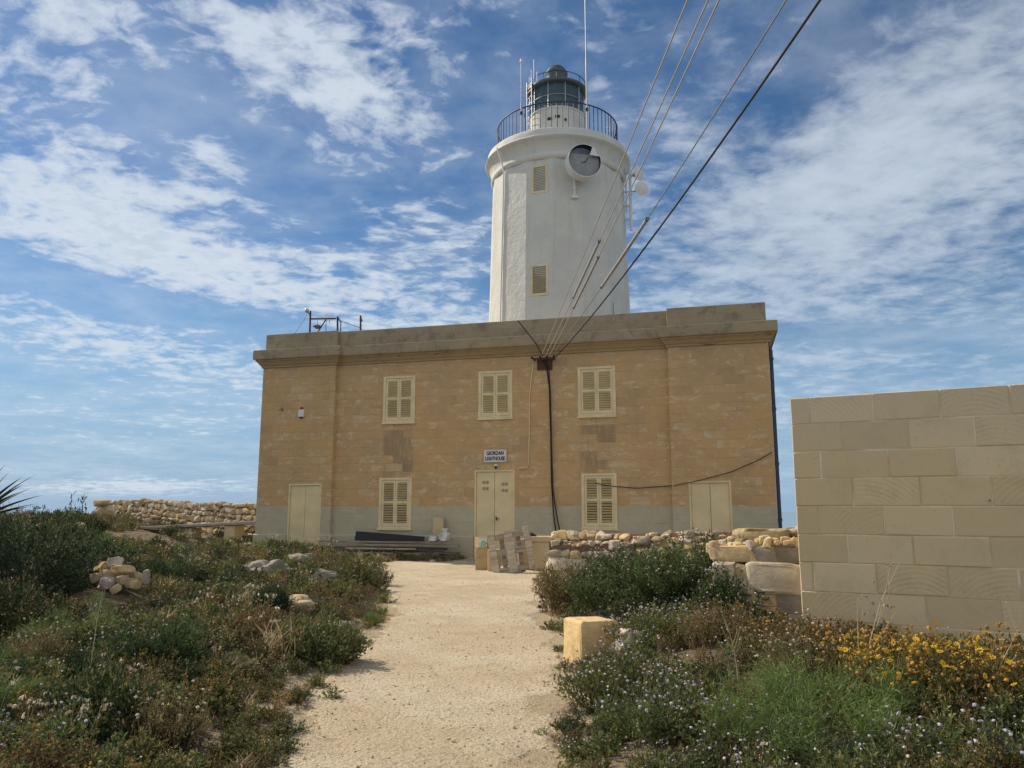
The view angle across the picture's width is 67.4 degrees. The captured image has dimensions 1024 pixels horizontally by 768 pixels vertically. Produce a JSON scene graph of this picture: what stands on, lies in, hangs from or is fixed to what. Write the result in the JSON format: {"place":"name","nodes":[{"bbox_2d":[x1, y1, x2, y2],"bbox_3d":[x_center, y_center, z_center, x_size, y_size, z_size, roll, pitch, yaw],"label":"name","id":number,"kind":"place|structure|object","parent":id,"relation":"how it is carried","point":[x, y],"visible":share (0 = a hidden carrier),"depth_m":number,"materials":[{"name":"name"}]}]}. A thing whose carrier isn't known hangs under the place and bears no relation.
{"place":"outdoors","nodes":[
{"label":"outdoors","id":0,"kind":"place"},
{"bbox_2d":[7,512,796,527],"bbox_3d":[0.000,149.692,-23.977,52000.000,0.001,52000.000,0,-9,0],"label":"sea","id":1,"kind":"structure","parent":0,"point":[789,519],"depth_m":10265.94,"materials":[{"name":"blue liquid"}]},
{"bbox_2d":[212,560,593,767],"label":"path","id":2,"kind":"structure","parent":0,"point":[479,704],"depth_m":7.07,"materials":[{"name":"gravel"}]},
{"bbox_2d":[475,548,488,569],"bbox_3d":[-0.763,4.515,19.804,0.325,0.586,0.340,-1,-9,6],"label":"cut block","id":3,"kind":"object","parent":2,"relation":"on","point":[481,558],"depth_m":19.64,"materials":[{"name":"stone"}]},
{"bbox_2d":[475,537,488,547],"bbox_3d":[-0.759,4.095,19.871,0.327,0.258,0.306,3,-10,-20],"label":"carton","id":4,"kind":"object","parent":3,"relation":"on","point":[481,542],"visible":0.79,"depth_m":19.73,"materials":[{"name":"cardboard"}]},
{"bbox_2d":[487,522,535,572],"bbox_3d":[-0.018,4.117,19.085,1.072,1.154,0.180,-12,-24,4],"label":"wooden pallet","id":5,"kind":"object","parent":2,"relation":"on","point":[510,551],"visible":0.86,"depth_m":19.04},
{"bbox_2d":[531,536,551,570],"bbox_3d":[0.735,4.355,19.719,0.551,0.878,0.500,0,-9,0],"label":"stone pedestal","id":6,"kind":"object","parent":2,"relation":"on","point":[540,545],"visible":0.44,"depth_m":19.53,"materials":[{"name":"stone"}]},
{"bbox_2d":[0,521,1022,767],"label":"ground","id":7,"kind":"structure","parent":0,"point":[540,707],"depth_m":6.22,"materials":[{"name":"soil"}]},
{"bbox_2d":[0,466,40,512],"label":"agave","id":8,"kind":"object","parent":7,"relation":"on","point":[6,499],"visible":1,"depth_m":9.86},
{"bbox_2d":[0,510,47,603],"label":"dark shrub","id":9,"kind":"object","parent":7,"relation":"on","point":[5,557],"visible":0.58,"depth_m":9.56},
{"bbox_2d":[0,661,62,715],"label":"fennel plant","id":10,"kind":"object","parent":7,"relation":"on","point":[4,690],"visible":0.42,"depth_m":5.38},
{"bbox_2d":[0,560,69,636],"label":"dark shrub","id":11,"kind":"object","parent":7,"relation":"on","point":[10,612],"visible":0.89,"depth_m":8.10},
{"bbox_2d":[12,691,62,728],"bbox_3d":[-2.956,2.072,4.793,0.288,0.295,0.240,6,-11,-31],"label":"wild oat","id":12,"kind":"object","parent":7,"relation":"on","point":[28,703],"visible":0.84,"depth_m":4.78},
{"bbox_2d":[0,612,81,663],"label":"dry shrub","id":13,"kind":"object","parent":7,"relation":"on","point":[50,646],"visible":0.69,"depth_m":6.70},
{"bbox_2d":[0,490,116,601],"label":"dark shrub","id":14,"kind":"object","parent":7,"relation":"on","point":[58,569],"visible":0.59,"depth_m":10.73,"materials":[{"name":"plant"}]},
{"bbox_2d":[48,506,102,522],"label":"dark shrub","id":15,"kind":"object","parent":7,"relation":"on","point":[72,513],"visible":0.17,"depth_m":29.37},
{"bbox_2d":[27,601,129,637],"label":"fennel plant","id":16,"kind":"object","parent":7,"relation":"on","point":[93,618],"visible":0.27,"depth_m":7.93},
{"bbox_2d":[65,695,111,738],"bbox_3d":[-2.608,2.054,4.731,0.253,0.275,0.182,4,-10,-26],"label":"wild oat","id":17,"kind":"object","parent":7,"relation":"on","point":[84,706],"visible":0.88,"depth_m":4.70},
{"bbox_2d":[70,513,111,532],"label":"dark shrub","id":18,"kind":"object","parent":7,"relation":"on","point":[106,525],"visible":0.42,"depth_m":28.89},
{"bbox_2d":[45,520,143,572],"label":"dark shrub","id":19,"kind":"object","parent":7,"relation":"on","point":[126,556],"visible":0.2,"depth_m":12.82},
{"bbox_2d":[17,648,183,734],"bbox_3d":[-2.720,2.063,5.150,0.969,0.557,0.753,-5,-10,28],"label":"dark shrub","id":20,"kind":"object","parent":7,"relation":"on","point":[109,689],"visible":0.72,"depth_m":5.05,"materials":[{"name":"plant"}]},
{"bbox_2d":[92,500,111,516],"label":"stone pier","id":21,"kind":"structure","parent":7,"relation":"on","point":[100,505],"depth_m":39.11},
{"bbox_2d":[99,577,116,589],"bbox_3d":[-5.641,2.784,10.755,0.176,0.179,0.243,-3,-9,15],"label":"broken stone","id":22,"kind":"object","parent":7,"relation":"on","point":[110,582],"visible":0.77,"depth_m":10.67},
{"bbox_2d":[110,584,122,593],"bbox_3d":[-5.527,2.848,10.720,0.159,0.158,0.212,4,-10,-23],"label":"broken stone","id":23,"kind":"object","parent":7,"relation":"on","point":[115,588],"visible":0.93,"depth_m":10.63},
{"bbox_2d":[123,578,141,590],"bbox_3d":[-5.313,2.812,10.771,0.235,0.183,0.200,-6,-11,34],"label":"broken stone","id":24,"kind":"object","parent":7,"relation":"on","point":[132,584],"visible":1,"depth_m":10.71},
{"bbox_2d":[90,610,210,669],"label":"dark shrub","id":25,"kind":"object","parent":7,"relation":"on","point":[162,640],"visible":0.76,"depth_m":6.65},
{"bbox_2d":[102,680,222,755],"bbox_3d":[-2.257,2.143,4.902,0.743,0.448,0.569,0,-9,0],"label":"dry shrub","id":26,"kind":"object","parent":7,"relation":"on","point":[150,720],"visible":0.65,"depth_m":4.90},
{"bbox_2d":[136,551,213,582],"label":"dark shrub","id":27,"kind":"object","parent":7,"relation":"on","point":[176,571],"visible":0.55,"depth_m":13.03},
{"bbox_2d":[104,498,256,537],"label":"rubble wall","id":28,"kind":"structure","parent":7,"relation":"on","point":[185,512],"depth_m":34.20,"materials":[{"name":"stone"}]},
{"bbox_2d":[0,519,389,678],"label":"feathery herb","id":29,"kind":"object","parent":7,"relation":"on","point":[6,652],"visible":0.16,"depth_m":9.43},
{"bbox_2d":[135,521,255,541],"bbox_3d":[-12.810,6.243,31.052,8.342,1.514,0.700,-5,-11,31],"label":"stone bench","id":30,"kind":"object","parent":7,"relation":"on","point":[234,528],"visible":0.31,"depth_m":30.01,"materials":[{"name":"stone"}]},
{"bbox_2d":[208,597,298,642],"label":"dry shrub","id":31,"kind":"object","parent":7,"relation":"on","point":[259,623],"visible":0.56,"depth_m":8.25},
{"bbox_2d":[241,559,292,579],"bbox_3d":[-4.793,3.725,14.948,1.016,0.632,0.760,0,-9,0],"label":"boulder","id":32,"kind":"object","parent":7,"relation":"on","point":[268,566],"visible":0.36,"depth_m":14.84,"materials":[{"name":"stone"}]},
{"bbox_2d":[249,581,296,613],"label":"dark shrub","id":33,"kind":"object","parent":7,"relation":"on","point":[282,599],"visible":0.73,"depth_m":10.02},
{"bbox_2d":[241,615,325,658],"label":"grass tuft","id":34,"kind":"object","parent":7,"relation":"on","point":[272,640],"visible":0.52,"depth_m":7.67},
{"bbox_2d":[289,594,314,612],"bbox_3d":[-3.071,3.021,10.512,0.765,0.246,0.471,4,-10,-25],"label":"rock","id":35,"kind":"object","parent":7,"relation":"on","point":[305,600],"visible":0.3,"depth_m":10.46,"materials":[{"name":"stone"}]},
{"bbox_2d":[254,603,374,667],"bbox_3d":[-2.049,2.620,7.981,1.286,0.687,0.922,0,-9,0],"label":"flowering shrub","id":36,"kind":"object","parent":7,"relation":"on","point":[340,644],"visible":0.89,"depth_m":7.81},
{"bbox_2d":[311,569,341,584],"bbox_3d":[-3.511,3.715,14.556,0.610,0.420,0.601,0,-9,0],"label":"boulder","id":37,"kind":"object","parent":7,"relation":"on","point":[327,573],"visible":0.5,"depth_m":14.42,"materials":[{"name":"stone"}]},
{"bbox_2d":[304,545,355,570],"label":"dry shrub","id":38,"kind":"object","parent":7,"relation":"on","point":[325,560],"visible":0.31,"depth_m":16.38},
{"bbox_2d":[321,548,384,585],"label":"flowering shrub","id":39,"kind":"object","parent":7,"relation":"on","point":[362,572],"visible":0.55,"depth_m":14.74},
{"bbox_2d":[363,556,397,585],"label":"dry shrub","id":40,"kind":"object","parent":7,"relation":"on","point":[385,577],"visible":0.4,"depth_m":15.84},
{"bbox_2d":[364,554,455,557],"bbox_3d":[-3.453,5.397,24.119,3.508,0.060,0.350,-2,-9,15],"label":"timber plank","id":41,"kind":"object","parent":7,"relation":"on","point":[447,556],"visible":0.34,"depth_m":23.77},
{"bbox_2d":[334,550,459,553],"bbox_3d":[-3.737,5.325,24.313,4.270,0.050,0.350,-2,-9,15],"label":"timber plank","id":42,"kind":"object","parent":41,"relation":"on","point":[409,552],"visible":0.58,"depth_m":24.07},
{"bbox_2d":[323,546,447,549],"bbox_3d":[-4.165,5.254,24.577,4.361,0.060,0.300,-2,-9,15],"label":"timber plank","id":43,"kind":"object","parent":42,"relation":"on","point":[343,547],"visible":0.53,"depth_m":24.42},
{"bbox_2d":[347,543,459,546],"bbox_3d":[-3.450,5.088,24.231,3.772,0.060,0.200,-2,-9,15],"label":"timber plank","id":44,"kind":"object","parent":43,"relation":"on","point":[410,545],"visible":1,"depth_m":24.10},
{"bbox_2d":[319,540,453,543],"bbox_3d":[-4.056,5.045,24.528,4.575,0.045,0.220,-2,-9,15],"label":"timber plank","id":45,"kind":"object","parent":44,"relation":"on","point":[389,542],"visible":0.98,"depth_m":24.37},
{"bbox_2d":[354,531,424,541],"bbox_3d":[-3.951,4.933,24.796,2.421,0.339,0.130,-2,-9,15],"label":"black panel","id":46,"kind":"object","parent":45,"relation":"on","point":[365,536],"visible":0.79,"depth_m":24.81,"materials":[{"name":"rubber"}]},
{"bbox_2d":[2,522,845,767],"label":"dry grass","id":47,"kind":"structure","parent":7,"relation":"on","point":[301,687],"depth_m":7.86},
{"bbox_2d":[0,524,894,767],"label":"wild oat grass","id":48,"kind":"structure","parent":7,"relation":"on","point":[267,595],"depth_m":6.83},
{"bbox_2d":[0,540,989,767],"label":"dry seed herb","id":49,"kind":"object","parent":7,"relation":"on","point":[457,557],"visible":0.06,"depth_m":7.42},
{"bbox_2d":[0,508,1019,767],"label":"dry brown herb","id":50,"kind":"object","parent":7,"relation":"on","point":[344,594],"visible":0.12,"depth_m":7.16,"materials":[{"name":"plant"}]},
{"bbox_2d":[0,517,1021,767],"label":"daisy ground cover","id":51,"kind":"object","parent":7,"relation":"on","point":[22,753],"visible":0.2,"depth_m":4.44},
{"bbox_2d":[0,511,1023,767],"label":"olive green herb","id":52,"kind":"object","parent":7,"relation":"on","point":[228,747],"visible":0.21,"depth_m":5.62,"materials":[{"name":"plant"}]},
{"bbox_2d":[0,525,1023,767],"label":"lilac flowered herb","id":53,"kind":"object","parent":7,"relation":"on","point":[642,761],"visible":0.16,"depth_m":4.76,"materials":[{"name":"plant"}]},
{"bbox_2d":[0,505,1023,767],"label":"dark cushion herb","id":54,"kind":"object","parent":7,"relation":"on","point":[74,657],"visible":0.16,"depth_m":6.87,"materials":[{"name":"plant"}]},
{"bbox_2d":[0,518,1023,767],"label":"rust red herb","id":55,"kind":"object","parent":7,"relation":"on","point":[258,682],"visible":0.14,"depth_m":5.97,"materials":[{"name":"plant"}]},
{"bbox_2d":[0,513,1023,767],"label":"grey twiggy herb","id":56,"kind":"object","parent":7,"relation":"on","point":[362,613],"visible":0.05,"depth_m":6.61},
{"bbox_2d":[253,302,782,559],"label":"lighthouse building","id":57,"kind":"structure","parent":7,"relation":"on","point":[395,430],"depth_m":24.51,"materials":[{"name":"stone"}]},
{"bbox_2d":[286,484,321,546],"bbox_3d":[-6.993,4.519,25.936,1.240,2.280,0.180,-2,-9,15],"label":"door","id":58,"kind":"structure","parent":57,"relation":"in","point":[304,500],"depth_m":25.93,"materials":[{"name":"beige paint"}]},
{"bbox_2d":[295,309,335,332],"bbox_3d":[-7.146,-2.089,27.770,1.687,1.348,0.330,-2,-9,15],"label":"lamp frame","id":59,"kind":"object","parent":57,"relation":"on","point":[317,326],"visible":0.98,"depth_m":27.76,"materials":[{"name":"metal"}]},
{"bbox_2d":[337,316,341,331],"bbox_3d":[-6.199,-1.955,27.491,0.206,0.944,0.070,-2,-9,15],"label":"roof post","id":60,"kind":"object","parent":57,"relation":"on","point":[338,319],"visible":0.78,"depth_m":27.52,"materials":[{"name":"metal"}]},
{"bbox_2d":[377,478,411,529],"bbox_3d":[-3.836,3.949,25.302,1.217,1.708,0.195,-2,-9,15],"label":"window","id":61,"kind":"structure","parent":57,"relation":"in","point":[395,494],"depth_m":25.28,"materials":[{"name":"beige paint"}]},
{"bbox_2d":[381,375,415,424],"bbox_3d":[-3.781,0.541,25.833,1.213,1.630,0.195,-2,-9,15],"label":"window","id":62,"kind":"structure","parent":57,"relation":"in","point":[398,391],"depth_m":25.81,"materials":[{"name":"beige paint"}]},
{"bbox_2d":[433,517,443,539],"bbox_3d":[-2.354,4.631,24.593,0.348,0.702,0.120,-2,-9,15],"label":"stone slab","id":63,"kind":"object","parent":57,"relation":"on","point":[438,524],"depth_m":24.55,"materials":[{"name":"stone"}]},
{"bbox_2d":[474,470,514,557],"bbox_3d":[-0.546,4.115,24.408,1.335,2.755,0.191,-2,-9,15],"label":"door","id":64,"kind":"structure","parent":57,"relation":"in","point":[494,490],"depth_m":24.43,"materials":[{"name":"beige paint"}]},
{"bbox_2d":[477,370,512,419],"bbox_3d":[-0.530,0.370,24.976,1.214,1.603,0.195,-2,-9,15],"label":"window","id":65,"kind":"structure","parent":57,"relation":"in","point":[495,388],"depth_m":24.95,"materials":[{"name":"beige paint"}]},
{"bbox_2d":[484,449,506,462],"bbox_3d":[-0.538,2.300,24.606,0.766,0.418,0.042,-2,-9,15],"label":"sign","id":66,"kind":"object","parent":57,"relation":"attached to","point":[495,455],"visible":1,"depth_m":24.59,"materials":[{"name":"metal"}]},
{"bbox_2d":[531,355,554,370],"bbox_3d":[1.010,-0.674,24.569,0.820,0.430,0.240,-2,-9,15],"label":"cable bracket","id":67,"kind":"object","parent":57,"relation":"attached to","point":[541,365],"visible":0.95,"depth_m":24.62,"materials":[{"name":"metal"}]},
{"bbox_2d":[542,360,555,530],"bbox_3d":[1.191,2.137,24.132,0.505,5.941,0.040,-2,-9,15],"label":"wall cable","id":68,"kind":"object","parent":67,"relation":"hanging from","point":[550,449],"depth_m":24.10,"materials":[{"name":"black rubber"}]},
{"bbox_2d":[544,359,559,529],"bbox_3d":[1.312,2.120,24.060,0.569,5.944,0.038,-2,-9,15],"label":"wall cable","id":69,"kind":"object","parent":67,"relation":"hanging from","point":[551,443],"depth_m":24.10,"materials":[{"name":"black rubber"}]},
{"bbox_2d":[541,0,687,355],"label":"overhead wire","id":70,"kind":"object","parent":67,"relation":"attached to","point":[626,150],"visible":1,"depth_m":11.69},
{"bbox_2d":[545,0,708,356],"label":"overhead wire","id":71,"kind":"object","parent":67,"relation":"attached to","point":[588,265],"visible":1,"depth_m":12.67,"materials":[{"name":"metal"}]},
{"bbox_2d":[548,0,719,357],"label":"overhead wire","id":72,"kind":"object","parent":67,"relation":"attached to","point":[587,279],"visible":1,"depth_m":12.57,"materials":[{"name":"metal"}]},
{"bbox_2d":[553,0,786,352],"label":"overhead wire","id":73,"kind":"object","parent":67,"relation":"attached to","point":[646,220],"visible":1,"depth_m":13.71,"materials":[{"name":"metal"}]},
{"bbox_2d":[551,0,820,361],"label":"overhead wire","id":74,"kind":"object","parent":67,"relation":"attached to","point":[755,93],"visible":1,"depth_m":11.59,"materials":[{"name":"black rubber"}]},
{"bbox_2d":[485,64,629,321],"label":"lighthouse tower","id":75,"kind":"structure","parent":57,"relation":"on","point":[543,223],"depth_m":28.11,"materials":[{"name":"white paint"}]},
{"bbox_2d":[531,164,547,193],"bbox_3d":[1.022,-7.494,28.132,0.610,1.093,0.155,-3,-10,18],"label":"window","id":76,"kind":"structure","parent":75,"relation":"in","point":[533,191],"depth_m":28.08,"materials":[{"name":"beige paint"}]},
{"bbox_2d":[531,263,547,295],"bbox_3d":[0.992,-3.707,27.433,0.650,1.153,0.157,-3,-10,18],"label":"window","id":77,"kind":"structure","parent":75,"relation":"in","point":[539,286],"depth_m":27.38,"materials":[{"name":"beige paint"}]},
{"bbox_2d":[565,144,601,197],"bbox_3d":[2.483,-7.618,27.743,1.256,1.785,1.005,2,-9,-12],"label":"drum antenna","id":78,"kind":"object","parent":75,"relation":"attached to","point":[583,162],"visible":1,"depth_m":27.45,"materials":[{"name":"white paint"}]},
{"bbox_2d":[585,0,587,128],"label":"antenna mast","id":79,"kind":"object","parent":75,"relation":"on","point":[586,72],"visible":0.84,"depth_m":28.94,"materials":[{"name":"metal"}]},
{"bbox_2d":[623,168,632,230],"bbox_3d":[4.390,-7.223,29.944,0.565,2.601,0.132,-1,-9,4],"label":"dish mast","id":80,"kind":"object","parent":75,"relation":"attached to","point":[630,202],"visible":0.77,"depth_m":29.89,"materials":[{"name":"metal"}]},
{"bbox_2d":[632,181,648,195],"bbox_3d":[4.947,-7.541,29.769,0.693,0.580,0.397,-1,-9,4],"label":"dish antenna","id":81,"kind":"object","parent":80,"relation":"attached to","point":[641,188],"visible":1,"depth_m":29.63,"materials":[{"name":"white paint"}]},
{"bbox_2d":[577,366,616,417],"bbox_3d":[2.667,0.255,24.124,1.254,1.621,0.195,-2,-9,15],"label":"window","id":82,"kind":"structure","parent":57,"relation":"in","point":[596,385],"depth_m":24.10,"materials":[{"name":"beige paint"}]},
{"bbox_2d":[581,473,618,530],"bbox_3d":[2.685,3.614,23.581,1.160,1.731,0.195,-2,-9,15],"label":"window","id":83,"kind":"structure","parent":57,"relation":"in","point":[598,502],"depth_m":23.56,"materials":[{"name":"beige paint"}]},
{"bbox_2d":[596,452,771,488],"bbox_3d":[5.045,2.591,22.925,5.238,1.035,0.182,-3,-10,18],"label":"wall cable","id":84,"kind":"object","parent":57,"relation":"attached to","point":[687,482],"depth_m":22.74,"materials":[{"name":"black rubber"}]},
{"bbox_2d":[689,481,732,531],"bbox_3d":[5.841,4.006,22.526,1.212,2.314,0.180,-2,-9,15],"label":"door","id":85,"kind":"structure","parent":57,"relation":"in","point":[720,516],"depth_m":22.56,"materials":[{"name":"beige paint"}]},
{"bbox_2d":[529,556,590,611],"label":"dry shrub","id":86,"kind":"object","parent":7,"relation":"on","point":[553,594],"visible":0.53,"depth_m":11.53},
{"bbox_2d":[564,616,618,664],"bbox_3d":[0.828,2.693,8.056,0.481,0.466,0.387,5,-10,-27],"label":"cut block","id":87,"kind":"object","parent":7,"relation":"on","point":[582,635],"depth_m":7.90,"materials":[{"name":"stone"}]},
{"bbox_2d":[553,542,631,610],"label":"flowering shrub","id":88,"kind":"object","parent":7,"relation":"on","point":[577,587],"visible":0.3,"depth_m":10.79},
{"bbox_2d":[545,530,678,581],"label":"rubble wall","id":89,"kind":"structure","parent":7,"relation":"on","point":[570,551],"depth_m":15.89,"materials":[{"name":"stone"}]},
{"bbox_2d":[552,628,684,709],"bbox_3d":[0.883,2.249,6.043,1.148,0.620,0.849,0,-9,0],"label":"flowering shrub","id":90,"kind":"object","parent":7,"relation":"on","point":[601,681],"visible":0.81,"depth_m":5.97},
{"bbox_2d":[611,628,650,655],"bbox_3d":[1.222,2.639,7.771,0.428,0.344,0.334,4,-10,-21],"label":"rock","id":91,"kind":"object","parent":7,"relation":"on","point":[629,635],"visible":0.24,"depth_m":7.66,"materials":[{"name":"stone"}]},
{"bbox_2d":[600,596,716,651],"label":"flowering shrub","id":92,"kind":"object","parent":7,"relation":"on","point":[650,620],"visible":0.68,"depth_m":7.65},
{"bbox_2d":[579,527,745,609],"bbox_3d":[2.254,2.395,10.037,2.763,1.032,2.093,0,-9,0],"label":"flowering shrub","id":93,"kind":"object","parent":7,"relation":"on","point":[624,579],"visible":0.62,"depth_m":9.67,"materials":[{"name":"plant"}]},
{"bbox_2d":[593,662,733,749],"bbox_3d":[0.977,2.050,4.917,0.911,0.534,0.748,0,-9,0],"label":"flowering shrub","id":94,"kind":"object","parent":7,"relation":"on","point":[648,721],"visible":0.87,"depth_m":4.87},
{"bbox_2d":[630,534,704,606],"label":"fennel plant","id":95,"kind":"object","parent":7,"relation":"on","point":[670,560],"visible":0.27,"depth_m":9.73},
{"bbox_2d":[550,526,797,574],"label":"rubble wall","id":96,"kind":"structure","parent":7,"relation":"on","point":[581,537],"depth_m":15.26,"materials":[{"name":"stone"}]},
{"bbox_2d":[732,528,789,541],"bbox_3d":[4.324,2.635,13.354,0.965,0.258,0.412,-7,-12,39],"label":"cut block","id":97,"kind":"object","parent":96,"relation":"on","point":[752,533],"depth_m":13.21,"materials":[{"name":"stone"}]},
{"bbox_2d":[682,532,744,597],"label":"flowering shrub","id":98,"kind":"object","parent":7,"relation":"on","point":[707,561],"visible":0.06,"depth_m":9.48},
{"bbox_2d":[664,579,772,647],"bbox_3d":[1.980,2.205,7.322,0.976,0.680,0.866,-6,-11,34],"label":"dry shrub","id":99,"kind":"object","parent":7,"relation":"on","point":[713,613],"visible":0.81,"depth_m":7.23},
{"bbox_2d":[689,539,772,620],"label":"flowering shrub","id":100,"kind":"object","parent":7,"relation":"on","point":[731,588],"visible":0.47,"depth_m":8.36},
{"bbox_2d":[706,535,801,623],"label":"rubble wall","id":101,"kind":"structure","parent":7,"relation":"on","point":[770,568],"depth_m":8.26,"materials":[{"name":"stone"}]},
{"bbox_2d":[732,603,861,647],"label":"dry shrub","id":102,"kind":"object","parent":7,"relation":"on","point":[781,629],"visible":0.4,"depth_m":6.73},
{"bbox_2d":[747,609,847,682],"bbox_3d":[2.140,1.961,5.746,0.728,0.543,0.640,0,-9,0],"label":"dry shrub","id":103,"kind":"object","parent":7,"relation":"on","point":[788,647],"visible":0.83,"depth_m":5.72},
{"bbox_2d":[694,633,945,766],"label":"fennel plant","id":104,"kind":"object","parent":7,"relation":"on","point":[781,687],"visible":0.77,"depth_m":4.47,"materials":[{"name":"plant"}]},
{"bbox_2d":[804,619,930,668],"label":"daisy clump","id":105,"kind":"object","parent":7,"relation":"on","point":[844,642],"visible":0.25,"depth_m":5.83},
{"bbox_2d":[866,562,899,676],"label":"dry stalk","id":106,"kind":"object","parent":7,"relation":"on","point":[890,586],"visible":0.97,"depth_m":5.13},
{"bbox_2d":[790,384,1023,657],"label":"block wall","id":107,"kind":"structure","parent":7,"relation":"on","point":[925,488],"depth_m":7.02,"materials":[{"name":"stone"}]},
{"bbox_2d":[833,621,1023,707],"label":"daisy clump","id":108,"kind":"object","parent":7,"relation":"on","point":[940,661],"visible":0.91,"depth_m":4.69,"materials":[{"name":"plant"}]},
{"bbox_2d":[868,703,1023,767],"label":"flowering shrub","id":109,"kind":"object","parent":7,"relation":"on","point":[1000,743],"visible":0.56,"depth_m":3.86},
{"bbox_2d":[947,635,1023,706],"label":"daisy clump","id":110,"kind":"object","parent":7,"relation":"on","point":[1015,673],"visible":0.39,"depth_m":4.46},
{"bbox_2d":[0,0,1023,511],"label":"sky","id":111,"kind":"structure","parent":0,"point":[181,181],"materials":[{"name":"blue"}]},
{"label":"broken stone","id":112,"kind":"object","parent":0,"visible":0},
{"bbox_2d":[113,565,134,576],"bbox_3d":[-5.513,2.658,10.915,0.274,0.185,0.214,7,-11,-36],"label":"broken stone","id":113,"kind":"object","parent":112,"relation":"on","point":[119,570],"visible":0.91,"depth_m":10.85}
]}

